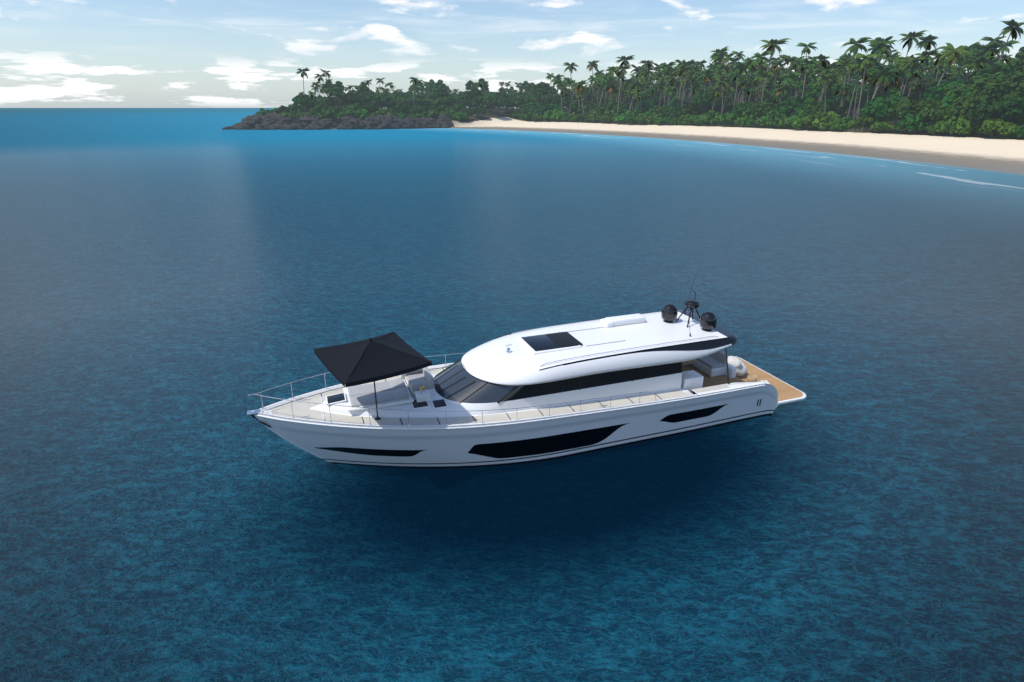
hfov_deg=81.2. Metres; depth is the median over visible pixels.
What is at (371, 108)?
tree
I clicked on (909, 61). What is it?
palm
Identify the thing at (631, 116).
bush
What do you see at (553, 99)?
tree
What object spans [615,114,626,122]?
bush
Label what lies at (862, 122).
bush
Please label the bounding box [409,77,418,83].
palm
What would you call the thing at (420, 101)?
tree
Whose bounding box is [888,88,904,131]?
palm
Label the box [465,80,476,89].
tree
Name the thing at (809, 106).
tree
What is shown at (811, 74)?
palm
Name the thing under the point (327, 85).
tree
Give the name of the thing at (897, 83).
palm
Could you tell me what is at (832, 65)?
palm
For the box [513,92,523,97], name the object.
tree
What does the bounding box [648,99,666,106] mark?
tree
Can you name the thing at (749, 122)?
bush
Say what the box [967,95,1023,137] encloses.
tree
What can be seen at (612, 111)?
bush
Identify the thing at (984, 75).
palm
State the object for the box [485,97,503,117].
tree
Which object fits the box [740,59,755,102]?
palm
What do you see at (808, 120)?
bush
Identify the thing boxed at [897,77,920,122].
palm
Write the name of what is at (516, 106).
tree
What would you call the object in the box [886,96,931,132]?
tree
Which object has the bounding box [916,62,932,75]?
palm
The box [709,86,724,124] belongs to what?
palm
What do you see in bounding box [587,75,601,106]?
palm
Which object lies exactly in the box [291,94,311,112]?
tree
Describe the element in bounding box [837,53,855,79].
tree
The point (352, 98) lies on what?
tree
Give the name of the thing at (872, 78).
palm
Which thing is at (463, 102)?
tree
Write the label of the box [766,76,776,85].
palm
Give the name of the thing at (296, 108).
tree
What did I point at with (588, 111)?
tree
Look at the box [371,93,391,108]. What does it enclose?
tree
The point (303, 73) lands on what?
palm
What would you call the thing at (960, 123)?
bush
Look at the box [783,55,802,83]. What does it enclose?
palm
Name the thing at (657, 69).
palm
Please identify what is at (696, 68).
palm
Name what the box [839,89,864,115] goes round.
tree
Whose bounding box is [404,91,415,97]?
tree
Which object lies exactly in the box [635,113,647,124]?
bush
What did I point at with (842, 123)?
bush
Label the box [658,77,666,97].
palm
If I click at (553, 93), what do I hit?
tree
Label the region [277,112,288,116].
bush
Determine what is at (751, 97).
tree
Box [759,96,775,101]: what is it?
tree
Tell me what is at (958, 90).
tree
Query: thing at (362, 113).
bush
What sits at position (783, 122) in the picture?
bush
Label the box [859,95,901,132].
tree
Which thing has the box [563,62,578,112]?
palm
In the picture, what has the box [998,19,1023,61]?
palm
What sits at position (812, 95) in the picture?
tree
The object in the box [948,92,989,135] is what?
tree
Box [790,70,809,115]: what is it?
palm
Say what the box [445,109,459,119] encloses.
bush
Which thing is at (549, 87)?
tree
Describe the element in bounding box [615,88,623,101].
palm
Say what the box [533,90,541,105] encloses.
palm
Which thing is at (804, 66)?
palm
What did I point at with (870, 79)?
palm
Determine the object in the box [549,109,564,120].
bush
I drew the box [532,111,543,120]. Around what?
bush
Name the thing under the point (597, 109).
tree
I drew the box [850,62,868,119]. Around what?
palm
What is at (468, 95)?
tree
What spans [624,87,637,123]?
palm
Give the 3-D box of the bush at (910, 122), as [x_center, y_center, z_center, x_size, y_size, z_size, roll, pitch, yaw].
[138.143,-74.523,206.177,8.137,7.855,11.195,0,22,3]
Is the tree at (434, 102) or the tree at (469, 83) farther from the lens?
the tree at (469, 83)
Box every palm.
[295,68,309,111]
[307,91,318,103]
[312,81,320,93]
[313,74,326,94]
[319,69,331,96]
[321,88,329,102]
[375,78,384,93]
[378,87,389,108]
[385,82,395,96]
[392,89,399,95]
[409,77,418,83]
[415,80,423,92]
[473,81,485,106]
[525,83,535,97]
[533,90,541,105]
[546,73,553,90]
[549,74,563,94]
[552,78,565,120]
[558,88,570,101]
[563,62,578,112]
[564,80,576,111]
[569,80,578,112]
[571,82,584,121]
[572,80,587,113]
[586,60,598,102]
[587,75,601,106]
[592,79,601,97]
[593,70,604,93]
[596,74,614,120]
[602,82,609,121]
[606,66,618,99]
[606,82,619,99]
[614,65,630,122]
[615,71,625,102]
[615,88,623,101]
[616,55,634,101]
[624,78,632,107]
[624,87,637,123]
[626,80,646,109]
[630,64,642,82]
[632,91,645,123]
[634,91,646,110]
[638,67,654,99]
[639,60,653,88]
[639,73,655,90]
[646,81,655,87]
[648,86,660,122]
[652,63,661,71]
[653,71,663,81]
[655,80,667,99]
[656,85,666,106]
[658,62,677,123]
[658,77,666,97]
[664,87,675,123]
[667,75,677,102]
[673,65,692,105]
[673,80,687,100]
[674,59,686,78]
[678,59,696,123]
[683,75,695,94]
[686,66,702,102]
[687,70,699,103]
[690,81,704,92]
[694,60,706,68]
[696,69,714,90]
[704,61,721,108]
[705,73,714,82]
[709,51,728,85]
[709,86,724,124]
[710,46,728,86]
[714,64,731,74]
[714,71,725,86]
[715,75,730,81]
[715,78,728,125]
[719,87,734,124]
[721,52,735,88]
[726,70,749,103]
[727,57,741,96]
[729,80,740,101]
[731,63,746,125]
[732,51,745,61]
[735,78,748,108]
[735,80,749,100]
[736,62,751,102]
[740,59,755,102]
[741,71,756,101]
[741,88,752,101]
[747,76,758,100]
[748,51,772,125]
[749,63,771,99]
[752,71,773,126]
[753,83,768,102]
[757,38,791,119]
[765,82,773,90]
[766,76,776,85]
[769,57,781,66]
[770,60,784,88]
[771,77,790,88]
[771,93,783,102]
[772,66,786,76]
[772,84,792,127]
[777,55,790,65]
[781,72,801,126]
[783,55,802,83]
[788,58,807,78]
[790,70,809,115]
[792,81,808,97]
[794,59,817,96]
[795,42,817,63]
[801,76,812,91]
[806,61,827,79]
[806,68,818,85]
[812,77,829,100]
[813,66,839,86]
[814,54,829,81]
[814,69,837,128]
[816,69,837,105]
[817,74,833,112]
[824,75,848,88]
[826,61,842,69]
[829,84,850,101]
[832,84,853,101]
[835,68,850,80]
[836,58,855,68]
[836,59,854,105]
[841,37,872,117]
[844,57,875,130]
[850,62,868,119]
[852,53,880,130]
[854,67,871,119]
[856,69,869,129]
[861,68,899,131]
[862,65,884,100]
[865,73,881,91]
[866,91,885,128]
[867,40,898,129]
[867,45,878,57]
[870,64,891,97]
[873,50,891,60]
[874,36,894,62]
[874,76,901,122]
[881,52,901,64]
[886,63,904,87]
[888,73,907,122]
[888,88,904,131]
[890,59,913,122]
[894,56,927,130]
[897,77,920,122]
[899,30,926,56]
[900,62,925,96]
[901,68,924,130]
[909,80,927,98]
[914,48,940,99]
[915,34,937,78]
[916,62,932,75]
[928,53,945,123]
[930,64,948,80]
[933,62,955,78]
[936,43,972,85]
[939,73,953,80]
[948,64,968,77]
[953,72,967,78]
[964,66,985,80]
[967,55,992,79]
[969,73,995,121]
[975,42,1003,121]
[979,36,1005,45]
[993,40,1020,58]
[995,54,1013,63]
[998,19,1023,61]
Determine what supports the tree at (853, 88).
on the beach terrain
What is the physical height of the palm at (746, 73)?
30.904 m
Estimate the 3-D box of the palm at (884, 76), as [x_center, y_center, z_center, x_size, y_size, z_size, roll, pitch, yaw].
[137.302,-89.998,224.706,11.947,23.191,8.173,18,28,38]
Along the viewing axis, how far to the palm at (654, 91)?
339.88 m
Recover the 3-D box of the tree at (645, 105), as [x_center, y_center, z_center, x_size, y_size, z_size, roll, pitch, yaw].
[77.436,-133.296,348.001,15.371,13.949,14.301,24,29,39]
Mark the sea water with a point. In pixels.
(178, 286)
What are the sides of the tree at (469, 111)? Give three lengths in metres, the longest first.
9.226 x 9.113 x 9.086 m
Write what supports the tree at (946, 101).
on the beach terrain
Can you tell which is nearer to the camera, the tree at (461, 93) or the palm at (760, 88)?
the palm at (760, 88)
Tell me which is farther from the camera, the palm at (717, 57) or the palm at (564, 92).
the palm at (564, 92)
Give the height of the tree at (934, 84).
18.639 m
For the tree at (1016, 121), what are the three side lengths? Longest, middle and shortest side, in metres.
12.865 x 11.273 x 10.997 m
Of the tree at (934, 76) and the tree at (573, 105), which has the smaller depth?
the tree at (934, 76)
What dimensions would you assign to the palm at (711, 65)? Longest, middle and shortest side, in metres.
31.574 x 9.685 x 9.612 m
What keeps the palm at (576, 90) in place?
on the beach terrain
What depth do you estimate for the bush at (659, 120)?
319.17 m
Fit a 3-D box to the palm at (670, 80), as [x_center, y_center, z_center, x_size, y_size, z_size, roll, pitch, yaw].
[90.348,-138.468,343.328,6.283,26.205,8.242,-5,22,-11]
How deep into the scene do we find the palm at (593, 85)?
395.85 m
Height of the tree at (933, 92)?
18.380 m
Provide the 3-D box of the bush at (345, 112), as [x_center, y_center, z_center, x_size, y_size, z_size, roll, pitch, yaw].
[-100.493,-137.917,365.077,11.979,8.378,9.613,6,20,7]
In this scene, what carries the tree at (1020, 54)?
on the beach terrain
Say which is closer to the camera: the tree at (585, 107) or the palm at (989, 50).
the palm at (989, 50)
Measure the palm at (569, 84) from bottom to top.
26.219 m
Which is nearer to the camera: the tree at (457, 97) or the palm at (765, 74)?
the palm at (765, 74)
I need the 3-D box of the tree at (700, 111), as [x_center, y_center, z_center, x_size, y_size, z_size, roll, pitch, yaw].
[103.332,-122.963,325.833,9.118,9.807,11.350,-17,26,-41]
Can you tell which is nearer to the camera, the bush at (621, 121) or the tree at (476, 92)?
the bush at (621, 121)
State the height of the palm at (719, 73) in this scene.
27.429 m
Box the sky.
[0,0,1023,107]
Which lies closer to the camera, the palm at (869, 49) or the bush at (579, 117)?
the palm at (869, 49)
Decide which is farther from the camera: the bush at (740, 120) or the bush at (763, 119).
the bush at (740, 120)
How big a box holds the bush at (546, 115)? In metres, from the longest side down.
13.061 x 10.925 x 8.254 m
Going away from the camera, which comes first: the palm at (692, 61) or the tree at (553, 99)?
the palm at (692, 61)
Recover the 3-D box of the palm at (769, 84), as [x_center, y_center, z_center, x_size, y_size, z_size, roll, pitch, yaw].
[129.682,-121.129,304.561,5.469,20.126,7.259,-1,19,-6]
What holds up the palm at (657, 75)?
on the beach terrain
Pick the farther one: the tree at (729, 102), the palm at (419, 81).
the palm at (419, 81)
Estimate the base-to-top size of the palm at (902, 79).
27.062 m
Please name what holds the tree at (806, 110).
on the beach terrain
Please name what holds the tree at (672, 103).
on the beach terrain
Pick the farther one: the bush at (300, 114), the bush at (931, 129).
the bush at (300, 114)
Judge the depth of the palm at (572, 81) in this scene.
391.86 m
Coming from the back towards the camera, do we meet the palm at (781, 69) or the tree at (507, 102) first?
the tree at (507, 102)
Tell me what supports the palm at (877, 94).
on the beach terrain
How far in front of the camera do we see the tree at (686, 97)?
389.22 m
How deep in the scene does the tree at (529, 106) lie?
404.78 m
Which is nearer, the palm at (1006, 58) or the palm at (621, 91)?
the palm at (1006, 58)
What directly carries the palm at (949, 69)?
on the beach terrain
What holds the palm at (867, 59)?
on the beach terrain
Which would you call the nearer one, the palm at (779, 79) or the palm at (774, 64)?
the palm at (779, 79)
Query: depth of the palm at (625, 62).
391.94 m
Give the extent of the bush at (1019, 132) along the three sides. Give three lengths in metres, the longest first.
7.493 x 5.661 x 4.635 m
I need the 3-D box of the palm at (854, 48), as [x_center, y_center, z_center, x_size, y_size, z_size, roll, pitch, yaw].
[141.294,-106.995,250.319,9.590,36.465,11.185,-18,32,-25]
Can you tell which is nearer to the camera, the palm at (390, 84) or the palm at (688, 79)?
the palm at (688, 79)
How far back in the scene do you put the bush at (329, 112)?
357.05 m
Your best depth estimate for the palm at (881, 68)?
225.71 m
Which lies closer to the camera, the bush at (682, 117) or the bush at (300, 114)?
the bush at (682, 117)
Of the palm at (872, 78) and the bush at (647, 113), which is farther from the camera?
the bush at (647, 113)
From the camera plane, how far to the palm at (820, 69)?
271.87 m
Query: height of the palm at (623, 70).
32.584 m
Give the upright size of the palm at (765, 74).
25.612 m
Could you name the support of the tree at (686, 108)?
on the beach terrain
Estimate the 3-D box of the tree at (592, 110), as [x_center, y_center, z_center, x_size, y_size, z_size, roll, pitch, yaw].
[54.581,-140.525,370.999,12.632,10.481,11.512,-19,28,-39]
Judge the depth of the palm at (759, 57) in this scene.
275.16 m
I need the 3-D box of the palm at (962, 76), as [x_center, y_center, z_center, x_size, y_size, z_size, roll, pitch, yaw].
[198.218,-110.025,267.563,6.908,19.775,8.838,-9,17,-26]
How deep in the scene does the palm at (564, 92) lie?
401.48 m
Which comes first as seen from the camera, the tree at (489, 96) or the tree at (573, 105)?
the tree at (573, 105)
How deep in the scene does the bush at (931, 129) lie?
197.31 m
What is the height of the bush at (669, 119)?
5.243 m
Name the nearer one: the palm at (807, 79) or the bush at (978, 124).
the bush at (978, 124)
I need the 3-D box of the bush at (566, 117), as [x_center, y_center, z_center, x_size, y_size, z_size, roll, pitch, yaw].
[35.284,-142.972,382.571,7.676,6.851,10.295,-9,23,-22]
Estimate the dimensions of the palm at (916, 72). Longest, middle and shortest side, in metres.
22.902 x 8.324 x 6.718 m
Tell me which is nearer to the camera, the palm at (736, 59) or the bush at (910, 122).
the bush at (910, 122)
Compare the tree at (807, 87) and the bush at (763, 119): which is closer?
the bush at (763, 119)
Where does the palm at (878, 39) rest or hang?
on the beach terrain
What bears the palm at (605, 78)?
on the beach terrain
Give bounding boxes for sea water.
[0,108,1023,681]
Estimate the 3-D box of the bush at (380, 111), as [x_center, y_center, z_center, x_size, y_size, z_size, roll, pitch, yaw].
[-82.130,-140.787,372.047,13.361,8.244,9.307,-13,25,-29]
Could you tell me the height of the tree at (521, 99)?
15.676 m
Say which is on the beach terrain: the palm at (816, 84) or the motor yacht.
the palm at (816, 84)
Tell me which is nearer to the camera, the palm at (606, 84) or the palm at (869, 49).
the palm at (869, 49)
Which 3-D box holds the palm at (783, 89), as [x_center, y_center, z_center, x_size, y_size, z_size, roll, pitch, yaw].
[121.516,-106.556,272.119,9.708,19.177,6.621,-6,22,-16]
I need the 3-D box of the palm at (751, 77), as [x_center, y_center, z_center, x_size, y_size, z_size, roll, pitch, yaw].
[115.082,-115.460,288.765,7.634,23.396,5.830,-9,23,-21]
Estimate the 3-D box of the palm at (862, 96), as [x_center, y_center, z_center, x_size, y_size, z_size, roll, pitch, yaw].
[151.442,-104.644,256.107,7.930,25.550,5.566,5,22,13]
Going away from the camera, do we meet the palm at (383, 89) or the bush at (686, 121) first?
the bush at (686, 121)
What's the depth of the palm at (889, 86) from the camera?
238.43 m
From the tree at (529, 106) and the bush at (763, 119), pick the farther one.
the tree at (529, 106)
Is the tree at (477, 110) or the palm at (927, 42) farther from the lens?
the tree at (477, 110)
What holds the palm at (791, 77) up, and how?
on the beach terrain
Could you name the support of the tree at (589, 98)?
on the beach terrain
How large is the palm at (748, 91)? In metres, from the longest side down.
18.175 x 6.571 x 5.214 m
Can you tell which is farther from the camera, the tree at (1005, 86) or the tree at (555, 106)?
the tree at (555, 106)
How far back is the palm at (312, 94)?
375.06 m
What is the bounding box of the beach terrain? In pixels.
[271,107,1023,173]
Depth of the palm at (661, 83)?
356.29 m
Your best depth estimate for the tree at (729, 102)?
307.86 m
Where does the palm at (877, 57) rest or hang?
on the beach terrain
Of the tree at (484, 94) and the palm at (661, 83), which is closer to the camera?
the palm at (661, 83)
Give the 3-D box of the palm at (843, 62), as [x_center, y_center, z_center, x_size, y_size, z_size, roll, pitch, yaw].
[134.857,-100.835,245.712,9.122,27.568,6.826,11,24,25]
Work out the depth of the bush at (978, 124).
186.95 m
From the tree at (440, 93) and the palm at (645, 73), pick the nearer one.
the palm at (645, 73)
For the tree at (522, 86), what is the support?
on the beach terrain
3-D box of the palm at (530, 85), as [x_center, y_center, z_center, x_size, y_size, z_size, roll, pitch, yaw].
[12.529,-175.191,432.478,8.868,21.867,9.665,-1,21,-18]
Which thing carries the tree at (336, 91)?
on the beach terrain
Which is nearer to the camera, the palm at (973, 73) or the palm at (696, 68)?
the palm at (973, 73)
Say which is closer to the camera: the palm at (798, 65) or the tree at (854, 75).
the tree at (854, 75)
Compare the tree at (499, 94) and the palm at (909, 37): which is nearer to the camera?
the palm at (909, 37)
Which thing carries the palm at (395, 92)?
on the beach terrain
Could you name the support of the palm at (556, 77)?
on the beach terrain
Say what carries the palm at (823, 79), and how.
on the beach terrain
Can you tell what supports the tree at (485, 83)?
on the beach terrain
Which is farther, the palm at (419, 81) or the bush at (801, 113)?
the palm at (419, 81)
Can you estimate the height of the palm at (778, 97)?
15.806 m
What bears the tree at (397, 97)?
on the beach terrain
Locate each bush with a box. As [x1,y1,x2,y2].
[254,108,271,114]
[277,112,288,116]
[297,111,305,117]
[317,108,336,118]
[338,108,357,116]
[353,109,369,118]
[371,108,389,115]
[382,107,397,115]
[397,112,405,118]
[422,112,433,117]
[425,109,438,116]
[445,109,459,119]
[455,112,467,120]
[510,112,517,117]
[517,111,528,119]
[524,112,533,119]
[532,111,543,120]
[542,110,555,120]
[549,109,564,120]
[560,113,572,120]
[567,112,576,121]
[574,113,588,121]
[582,116,591,121]
[589,111,602,121]
[599,111,615,121]
[602,109,615,121]
[611,113,622,122]
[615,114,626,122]
[617,110,630,122]
[625,110,641,124]
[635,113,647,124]
[641,111,653,121]
[645,113,658,123]
[652,113,664,122]
[656,118,666,124]
[663,116,676,123]
[673,118,681,124]
[679,114,695,120]
[682,118,693,124]
[688,114,703,124]
[699,112,714,124]
[703,110,722,124]
[718,110,739,126]
[733,111,756,126]
[745,118,756,126]
[755,116,773,126]
[757,110,775,124]
[767,112,788,128]
[773,118,789,127]
[778,117,791,127]
[787,110,811,128]
[791,114,814,129]
[804,111,829,130]
[811,111,840,129]
[818,121,834,130]
[831,116,853,129]
[849,115,881,132]
[871,121,894,131]
[895,113,928,134]
[926,125,937,134]
[935,113,974,134]
[949,118,977,135]
[970,121,982,136]
[979,118,1018,138]
[1002,124,1023,137]
[1012,125,1023,137]
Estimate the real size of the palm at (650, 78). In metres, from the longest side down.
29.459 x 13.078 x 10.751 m
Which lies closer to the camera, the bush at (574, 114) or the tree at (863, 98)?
the tree at (863, 98)
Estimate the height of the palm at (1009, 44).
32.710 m
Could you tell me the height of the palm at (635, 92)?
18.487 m
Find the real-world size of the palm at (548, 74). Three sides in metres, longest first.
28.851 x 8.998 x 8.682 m
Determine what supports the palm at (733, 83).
on the beach terrain
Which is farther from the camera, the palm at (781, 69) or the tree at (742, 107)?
the palm at (781, 69)
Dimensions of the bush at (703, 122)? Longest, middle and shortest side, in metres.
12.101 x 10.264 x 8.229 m
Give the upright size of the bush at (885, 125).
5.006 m
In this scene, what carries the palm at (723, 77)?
on the beach terrain
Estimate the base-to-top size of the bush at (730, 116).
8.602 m
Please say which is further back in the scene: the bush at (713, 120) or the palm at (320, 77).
the palm at (320, 77)
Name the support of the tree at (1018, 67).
on the beach terrain
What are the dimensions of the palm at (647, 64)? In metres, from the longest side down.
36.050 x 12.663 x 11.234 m
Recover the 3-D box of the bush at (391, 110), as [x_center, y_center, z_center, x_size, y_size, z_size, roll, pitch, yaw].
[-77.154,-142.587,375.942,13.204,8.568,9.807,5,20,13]
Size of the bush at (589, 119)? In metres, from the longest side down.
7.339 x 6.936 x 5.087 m
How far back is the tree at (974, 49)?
262.58 m
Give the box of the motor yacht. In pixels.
[247,267,805,467]
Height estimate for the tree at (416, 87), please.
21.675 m
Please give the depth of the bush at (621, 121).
343.73 m
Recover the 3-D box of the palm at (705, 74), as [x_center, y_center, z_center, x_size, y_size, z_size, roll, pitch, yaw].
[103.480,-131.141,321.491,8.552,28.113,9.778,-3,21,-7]
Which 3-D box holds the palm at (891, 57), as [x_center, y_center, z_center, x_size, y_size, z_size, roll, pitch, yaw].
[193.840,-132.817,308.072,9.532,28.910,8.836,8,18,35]
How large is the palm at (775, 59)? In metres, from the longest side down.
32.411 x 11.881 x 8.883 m
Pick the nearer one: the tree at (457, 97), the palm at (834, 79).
the palm at (834, 79)
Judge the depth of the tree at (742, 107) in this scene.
281.06 m
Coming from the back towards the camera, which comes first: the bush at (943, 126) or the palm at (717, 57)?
the palm at (717, 57)
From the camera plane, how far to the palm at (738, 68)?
284.85 m
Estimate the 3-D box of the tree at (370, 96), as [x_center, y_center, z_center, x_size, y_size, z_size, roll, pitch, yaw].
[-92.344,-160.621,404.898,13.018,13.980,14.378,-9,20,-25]
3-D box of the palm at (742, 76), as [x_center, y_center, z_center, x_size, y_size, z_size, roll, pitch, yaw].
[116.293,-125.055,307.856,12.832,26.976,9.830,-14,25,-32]
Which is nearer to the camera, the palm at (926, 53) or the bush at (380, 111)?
the palm at (926, 53)
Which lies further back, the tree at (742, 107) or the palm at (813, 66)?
the palm at (813, 66)
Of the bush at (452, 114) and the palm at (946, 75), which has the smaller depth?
the palm at (946, 75)
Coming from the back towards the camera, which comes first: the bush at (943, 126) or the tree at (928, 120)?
the tree at (928, 120)
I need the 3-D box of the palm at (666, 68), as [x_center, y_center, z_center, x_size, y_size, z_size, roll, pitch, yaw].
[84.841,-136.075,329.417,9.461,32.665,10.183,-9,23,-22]
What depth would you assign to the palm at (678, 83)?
333.39 m
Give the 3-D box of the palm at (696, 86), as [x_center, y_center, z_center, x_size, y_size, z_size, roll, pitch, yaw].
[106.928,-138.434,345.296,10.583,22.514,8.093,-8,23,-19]
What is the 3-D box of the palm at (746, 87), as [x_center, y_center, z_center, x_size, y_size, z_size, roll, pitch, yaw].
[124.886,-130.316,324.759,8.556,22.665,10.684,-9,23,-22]
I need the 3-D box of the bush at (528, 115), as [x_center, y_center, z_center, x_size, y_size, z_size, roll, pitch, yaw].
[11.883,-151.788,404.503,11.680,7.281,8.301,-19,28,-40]
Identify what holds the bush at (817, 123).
on the beach terrain
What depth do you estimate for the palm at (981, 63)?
206.05 m
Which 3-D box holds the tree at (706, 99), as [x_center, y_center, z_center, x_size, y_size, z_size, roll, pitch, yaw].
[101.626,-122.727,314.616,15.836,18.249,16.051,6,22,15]
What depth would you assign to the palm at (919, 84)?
237.78 m
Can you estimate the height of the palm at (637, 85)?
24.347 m
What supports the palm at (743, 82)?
on the beach terrain
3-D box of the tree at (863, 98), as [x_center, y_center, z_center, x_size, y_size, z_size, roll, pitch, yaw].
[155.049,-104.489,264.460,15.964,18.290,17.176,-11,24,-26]
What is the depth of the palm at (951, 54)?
220.85 m
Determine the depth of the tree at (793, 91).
292.57 m
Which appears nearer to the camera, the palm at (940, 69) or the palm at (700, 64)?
the palm at (940, 69)
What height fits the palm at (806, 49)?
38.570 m
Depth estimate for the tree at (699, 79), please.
364.80 m
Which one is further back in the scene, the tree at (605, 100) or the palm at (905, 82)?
the tree at (605, 100)
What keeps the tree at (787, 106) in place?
on the beach terrain
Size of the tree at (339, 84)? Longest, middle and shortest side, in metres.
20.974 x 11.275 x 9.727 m
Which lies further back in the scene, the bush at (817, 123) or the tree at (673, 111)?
the tree at (673, 111)
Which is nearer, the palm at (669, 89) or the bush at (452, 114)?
the palm at (669, 89)
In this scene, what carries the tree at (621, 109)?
on the beach terrain
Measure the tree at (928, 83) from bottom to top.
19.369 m
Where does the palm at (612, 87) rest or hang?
on the beach terrain
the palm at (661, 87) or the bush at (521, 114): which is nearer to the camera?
the palm at (661, 87)
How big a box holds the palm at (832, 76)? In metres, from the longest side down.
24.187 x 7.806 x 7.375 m
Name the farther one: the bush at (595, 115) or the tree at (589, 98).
the tree at (589, 98)
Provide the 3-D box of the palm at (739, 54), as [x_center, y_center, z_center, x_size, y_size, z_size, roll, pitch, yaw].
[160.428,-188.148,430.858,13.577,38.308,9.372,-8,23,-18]
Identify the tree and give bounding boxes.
[274,105,288,113]
[287,105,302,112]
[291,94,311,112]
[301,98,317,108]
[312,95,323,102]
[317,96,335,105]
[320,82,331,96]
[328,86,341,105]
[332,81,343,107]
[339,91,362,104]
[354,81,369,104]
[362,103,378,113]
[366,93,377,103]
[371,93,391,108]
[382,99,397,108]
[393,95,404,98]
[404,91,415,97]
[408,83,416,92]
[408,94,423,104]
[412,83,424,91]
[414,98,429,105]
[424,79,434,90]
[429,99,439,105]
[433,80,445,91]
[436,88,447,101]
[440,96,456,106]
[453,95,462,102]
[458,90,467,95]
[458,99,471,106]
[460,107,472,120]
[462,91,473,116]
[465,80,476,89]
[470,88,482,105]
[472,92,488,105]
[472,105,486,116]
[477,78,488,91]
[483,94,497,103]
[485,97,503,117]
[491,92,508,111]
[499,97,511,109]
[505,99,518,110]
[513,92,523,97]
[513,94,529,104]
[519,81,528,90]
[522,101,538,117]
[530,81,548,102]
[533,103,550,120]
[542,83,552,95]
[544,95,562,104]
[547,90,557,96]
[549,103,563,120]
[558,95,577,113]
[569,99,586,110]
[576,102,592,113]
[584,92,602,102]
[586,106,595,114]
[589,107,603,122]
[595,100,617,122]
[598,96,617,106]
[611,104,628,113]
[617,93,633,101]
[619,97,638,110]
[633,99,657,112]
[634,90,661,101]
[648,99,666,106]
[661,93,675,100]
[662,106,680,124]
[663,99,688,117]
[678,103,697,116]
[684,90,703,99]
[686,70,707,93]
[690,89,717,112]
[697,106,709,114]
[708,94,736,112]
[730,101,758,126]
[732,94,745,101]
[744,86,770,101]
[746,100,774,126]
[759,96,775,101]
[764,85,798,99]
[774,98,807,116]
[790,107,810,128]
[791,103,815,128]
[797,81,834,97]
[798,86,833,105]
[810,100,843,116]
[823,95,849,112]
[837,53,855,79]
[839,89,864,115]
[845,81,860,116]
[846,83,885,116]
[850,60,885,114]
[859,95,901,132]
[876,107,892,131]
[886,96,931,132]
[901,77,941,100]
[913,109,935,133]
[918,97,958,134]
[922,79,963,99]
[926,78,967,90]
[928,73,940,78]
[938,93,974,134]
[940,80,978,97]
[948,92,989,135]
[956,43,998,78]
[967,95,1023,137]
[970,62,1014,83]
[974,72,1023,134]
[1004,118,1023,136]
[1008,57,1023,74]
[1015,47,1023,65]
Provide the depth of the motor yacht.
21.55 m
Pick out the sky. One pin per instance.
(54, 53)
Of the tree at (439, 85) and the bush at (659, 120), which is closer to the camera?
the bush at (659, 120)
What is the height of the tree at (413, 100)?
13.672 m
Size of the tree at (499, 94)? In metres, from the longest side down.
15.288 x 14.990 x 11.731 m
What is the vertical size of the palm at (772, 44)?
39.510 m
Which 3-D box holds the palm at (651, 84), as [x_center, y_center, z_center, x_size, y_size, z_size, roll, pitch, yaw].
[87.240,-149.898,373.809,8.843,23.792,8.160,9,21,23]
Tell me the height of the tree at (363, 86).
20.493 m
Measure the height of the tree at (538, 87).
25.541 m
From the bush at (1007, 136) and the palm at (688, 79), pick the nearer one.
the bush at (1007, 136)
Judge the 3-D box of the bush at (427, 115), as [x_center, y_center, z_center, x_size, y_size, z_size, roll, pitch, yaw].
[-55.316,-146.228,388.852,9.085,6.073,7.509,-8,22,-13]
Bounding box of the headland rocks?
[222,112,453,129]
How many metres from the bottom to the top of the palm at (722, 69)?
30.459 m
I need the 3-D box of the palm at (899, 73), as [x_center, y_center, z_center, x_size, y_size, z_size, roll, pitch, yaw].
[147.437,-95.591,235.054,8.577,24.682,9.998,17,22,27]
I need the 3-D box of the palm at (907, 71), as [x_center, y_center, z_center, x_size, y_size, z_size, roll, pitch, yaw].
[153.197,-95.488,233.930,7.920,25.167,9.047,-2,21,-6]
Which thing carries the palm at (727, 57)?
on the beach terrain
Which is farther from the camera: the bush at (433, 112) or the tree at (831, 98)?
the bush at (433, 112)
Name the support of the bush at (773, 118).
on the beach terrain
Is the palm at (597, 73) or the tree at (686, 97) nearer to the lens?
the tree at (686, 97)
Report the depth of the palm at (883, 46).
227.99 m
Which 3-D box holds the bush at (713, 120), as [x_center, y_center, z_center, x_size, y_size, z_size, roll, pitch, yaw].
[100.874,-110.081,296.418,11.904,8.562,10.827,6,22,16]
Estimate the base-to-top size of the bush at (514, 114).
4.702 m
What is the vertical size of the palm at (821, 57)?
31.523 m
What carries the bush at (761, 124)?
on the beach terrain
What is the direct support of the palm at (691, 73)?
on the beach terrain
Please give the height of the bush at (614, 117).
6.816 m
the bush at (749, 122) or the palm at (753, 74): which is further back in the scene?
the palm at (753, 74)
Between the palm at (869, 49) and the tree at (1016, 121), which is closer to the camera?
the tree at (1016, 121)
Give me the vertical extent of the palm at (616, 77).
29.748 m
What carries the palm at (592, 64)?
on the beach terrain
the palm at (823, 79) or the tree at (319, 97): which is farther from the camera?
the tree at (319, 97)
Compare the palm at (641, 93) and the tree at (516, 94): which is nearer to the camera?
the palm at (641, 93)
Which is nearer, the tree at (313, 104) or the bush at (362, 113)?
the bush at (362, 113)
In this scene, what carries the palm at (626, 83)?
on the beach terrain
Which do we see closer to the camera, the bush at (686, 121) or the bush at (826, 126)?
the bush at (826, 126)
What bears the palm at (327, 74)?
on the beach terrain
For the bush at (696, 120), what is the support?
on the beach terrain
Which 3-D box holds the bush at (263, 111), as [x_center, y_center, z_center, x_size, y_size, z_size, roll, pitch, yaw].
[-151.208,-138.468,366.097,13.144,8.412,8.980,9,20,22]

